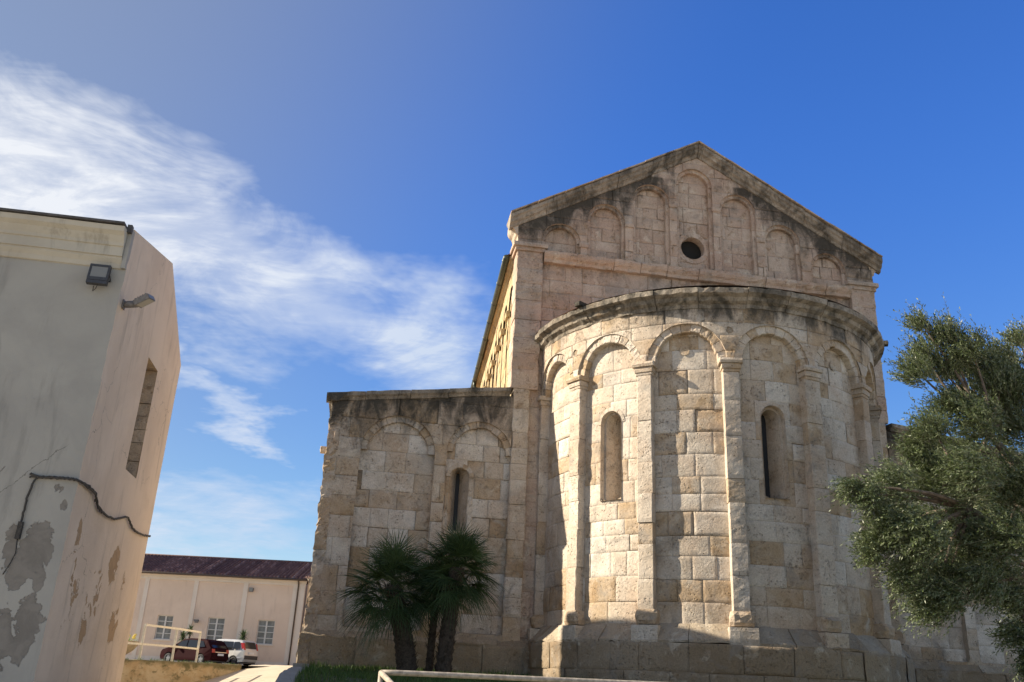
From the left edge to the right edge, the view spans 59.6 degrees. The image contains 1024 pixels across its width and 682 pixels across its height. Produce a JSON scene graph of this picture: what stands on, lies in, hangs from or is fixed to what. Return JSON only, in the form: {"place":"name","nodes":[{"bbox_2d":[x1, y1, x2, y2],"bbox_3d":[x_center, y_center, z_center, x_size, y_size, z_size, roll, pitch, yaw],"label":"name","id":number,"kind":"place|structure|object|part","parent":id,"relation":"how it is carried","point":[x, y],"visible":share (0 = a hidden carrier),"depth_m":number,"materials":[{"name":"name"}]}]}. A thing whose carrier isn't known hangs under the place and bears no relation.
{"place":"outdoors","nodes":[
{"label":"outdoors","id":0,"kind":"place"},
{"bbox_2d":[0,207,180,681],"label":"plastered building","id":1,"kind":"structure","parent":0,"point":[89,377],"depth_m":13.86,"materials":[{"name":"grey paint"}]},
{"bbox_2d":[3,472,150,573],"bbox_3d":[-7.042,3.454,14.928,0.772,1.445,4.966,6,-21,-8],"label":"cable","id":2,"kind":"object","parent":1,"relation":"attached to","point":[19,529],"depth_m":12.91,"materials":[{"name":"black rubber"}]},
{"bbox_2d":[86,263,111,290],"bbox_3d":[-6.468,-0.984,14.003,0.346,0.424,0.182,6,-21,-8],"label":"floodlight","id":3,"kind":"object","parent":1,"relation":"attached to","point":[98,274],"visible":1,"depth_m":13.95,"materials":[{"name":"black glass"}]},
{"bbox_2d":[122,293,154,309],"bbox_3d":[-5.968,-0.630,14.264,0.501,0.256,0.211,-2,-22,11],"label":"floodlight","id":4,"kind":"object","parent":1,"relation":"attached to","point":[143,300],"visible":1,"depth_m":14.19,"materials":[{"name":"grey metal"}]},
{"bbox_2d":[126,358,157,477],"bbox_3d":[-6.829,1.342,16.129,0.318,2.400,1.040,6,-21,-8],"label":"window","id":5,"kind":"structure","parent":1,"relation":"in","point":[132,465],"depth_m":16.51,"materials":[{"name":"grey glass"}]},
{"bbox_2d":[290,659,621,681],"bbox_3d":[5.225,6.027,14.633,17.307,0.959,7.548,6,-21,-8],"label":"lawn","id":6,"kind":"structure","parent":0,"point":[333,671],"depth_m":14.26,"materials":[{"name":"green plant"}]},
{"bbox_2d":[328,526,446,670],"bbox_3d":[-2.152,4.544,15.779,2.287,2.638,2.237,6,-21,-8],"label":"fan palm","id":7,"kind":"object","parent":6,"relation":"on","point":[391,562],"visible":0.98,"depth_m":15.58,"materials":[{"name":"green plant"}]},
{"bbox_2d":[402,556,473,671],"bbox_3d":[-1.433,4.923,16.136,1.691,2.240,1.693,6,-21,-8],"label":"fan palm","id":8,"kind":"object","parent":6,"relation":"on","point":[430,646],"visible":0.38,"depth_m":15.93,"materials":[{"name":"green plant"}]},
{"bbox_2d":[403,519,507,671],"bbox_3d":[-1.014,4.559,16.016,1.953,2.873,1.882,-14,-27,37],"label":"fan palm","id":9,"kind":"object","parent":6,"relation":"on","point":[462,547],"visible":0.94,"depth_m":15.86,"materials":[{"name":"green plant"}]},
{"bbox_2d":[378,670,654,681],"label":"handrail","id":10,"kind":"object","parent":6,"relation":"on","point":[384,675],"visible":1,"depth_m":8.09,"materials":[{"name":"metal"}]},
{"bbox_2d":[817,297,1023,681],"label":"olive tree","id":11,"kind":"object","parent":6,"relation":"on","point":[988,406],"visible":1,"depth_m":11.62,"materials":[{"name":"green plant"}]},
{"bbox_2d":[0,0,1023,561],"label":"sky","id":12,"kind":"structure","parent":0,"point":[330,189],"materials":[{"name":"blue"}]},
{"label":"car park","id":13,"kind":"structure","parent":0,"visible":0},
{"bbox_2d":[125,634,140,658],"bbox_3d":[-10.801,8.466,24.806,1.085,0.716,1.006,6,-21,-8],"label":"planter bowl","id":14,"kind":"object","parent":13,"relation":"on","point":[131,647],"visible":0.15,"depth_m":24.67,"materials":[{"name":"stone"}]},
{"bbox_2d":[177,630,186,661],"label":"yucca","id":15,"kind":"object","parent":13,"relation":"on","point":[182,635],"visible":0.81,"depth_m":56.55,"materials":[{"name":"green plant"}]},
{"bbox_2d":[185,624,196,638],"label":"yucca","id":16,"kind":"object","parent":13,"relation":"on","point":[191,628],"visible":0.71,"depth_m":56.64,"materials":[{"name":"green plant"}]},
{"bbox_2d":[160,638,228,663],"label":"parked car","id":17,"kind":"object","parent":13,"relation":"on","point":[215,651],"visible":0.71,"depth_m":52.95,"materials":[{"name":"red paint"}]},
{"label":"side window","id":18,"kind":"part","parent":17,"relation":"part of","materials":[{"name":"grey glass"}]},
{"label":"side window","id":19,"kind":"part","parent":17,"relation":"part of","materials":[{"name":"grey glass"}]},
{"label":"rear window","id":20,"kind":"part","parent":17,"relation":"part of","materials":[{"name":"black glass"}]},
{"bbox_2d":[125,553,311,665],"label":"pink building","id":21,"kind":"structure","parent":13,"relation":"on","point":[215,597],"depth_m":59.04,"materials":[{"name":"paint"}]},
{"bbox_2d":[152,615,173,640],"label":"window","id":22,"kind":"structure","parent":21,"relation":"in","point":[163,634],"depth_m":58.49,"materials":[{"name":"white glass"}]},
{"bbox_2d":[206,617,224,639],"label":"window","id":23,"kind":"structure","parent":21,"relation":"in","point":[215,629],"depth_m":58.57,"materials":[{"name":"white glass"}]},
{"bbox_2d":[256,620,274,645],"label":"window","id":24,"kind":"structure","parent":21,"relation":"in","point":[265,631],"depth_m":58.54,"materials":[{"name":"white glass"}]},
{"bbox_2d":[218,639,257,665],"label":"parked car","id":25,"kind":"object","parent":13,"relation":"on","point":[244,652],"visible":0.41,"depth_m":54.43,"materials":[{"name":"silver metal"}]},
{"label":"side window","id":26,"kind":"part","parent":25,"relation":"part of","materials":[{"name":"grey glass"}]},
{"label":"side window","id":27,"kind":"part","parent":25,"relation":"part of","materials":[{"name":"grey glass"}]},
{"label":"rear window","id":28,"kind":"part","parent":25,"relation":"part of","materials":[{"name":"grey glass"}]},
{"bbox_2d":[238,627,249,639],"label":"yucca","id":29,"kind":"object","parent":13,"relation":"on","point":[243,637],"visible":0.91,"depth_m":57.06,"materials":[{"name":"green plant"}]},
{"bbox_2d":[303,574,310,623],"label":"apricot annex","id":30,"kind":"object","parent":13,"relation":"on","point":[307,576],"visible":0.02,"depth_m":59.26,"materials":[{"name":"paint"}]},
{"bbox_2d":[296,141,1023,681],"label":"basilica","id":31,"kind":"structure","parent":13,"relation":"on","point":[646,435],"depth_m":17.82,"materials":[{"name":"beige stone"}]},
{"bbox_2d":[441,463,473,534],"bbox_3d":[-1.167,3.387,18.998,0.631,1.510,0.463,6,-21,-8],"label":"slit window","id":32,"kind":"structure","parent":31,"relation":"in","point":[458,503],"depth_m":19.00,"materials":[{"name":"stone"}]},
{"bbox_2d":[598,407,624,500],"bbox_3d":[2.064,2.249,17.617,0.469,1.860,0.628,25,-30,-44],"label":"slit window","id":33,"kind":"structure","parent":31,"relation":"in","point":[610,421],"depth_m":17.70,"materials":[{"name":"stone"}]},
{"bbox_2d":[757,402,789,499],"bbox_3d":[4.863,2.115,16.853,0.628,1.910,0.474,6,-21,-8],"label":"slit window","id":34,"kind":"structure","parent":31,"relation":"in","point":[773,432],"depth_m":16.92,"materials":[{"name":"stone"}]},
{"bbox_2d":[924,503,948,566],"bbox_3d":[9.637,4.497,20.491,0.613,1.510,0.462,6,-21,-8],"label":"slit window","id":35,"kind":"structure","parent":31,"relation":"in","point":[931,503],"depth_m":20.55,"materials":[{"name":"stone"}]},
{"label":"ground","id":36,"kind":"structure","parent":0,"visible":0},
{"bbox_2d":[121,659,241,681],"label":"retaining wall","id":37,"kind":"structure","parent":36,"relation":"on","point":[134,670],"depth_m":21.64,"materials":[{"name":"beige stone"}]},
{"bbox_2d":[128,624,201,661],"bbox_3d":[-8.408,7.268,21.209,0.147,1.032,5.162,1,-21,4],"label":"railing","id":38,"kind":"object","parent":37,"relation":"on","point":[142,643],"visible":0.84,"depth_m":21.86,"materials":[{"name":"beige paint"}]},
{"bbox_2d":[127,657,234,663],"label":"weeds","id":39,"kind":"object","parent":37,"relation":"on","point":[181,661],"visible":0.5,"depth_m":22.75,"materials":[{"name":"green plant"}]},
{"bbox_2d":[202,665,292,681],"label":"ramp","id":40,"kind":"structure","parent":36,"relation":"on","point":[260,673],"depth_m":24.16,"materials":[{"name":"concrete"}]},
{"bbox_2d":[275,663,309,681],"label":"lawn kerb","id":41,"kind":"structure","parent":36,"relation":"on","point":[287,674],"depth_m":13.28,"materials":[{"name":"grey concrete"}]}
]}

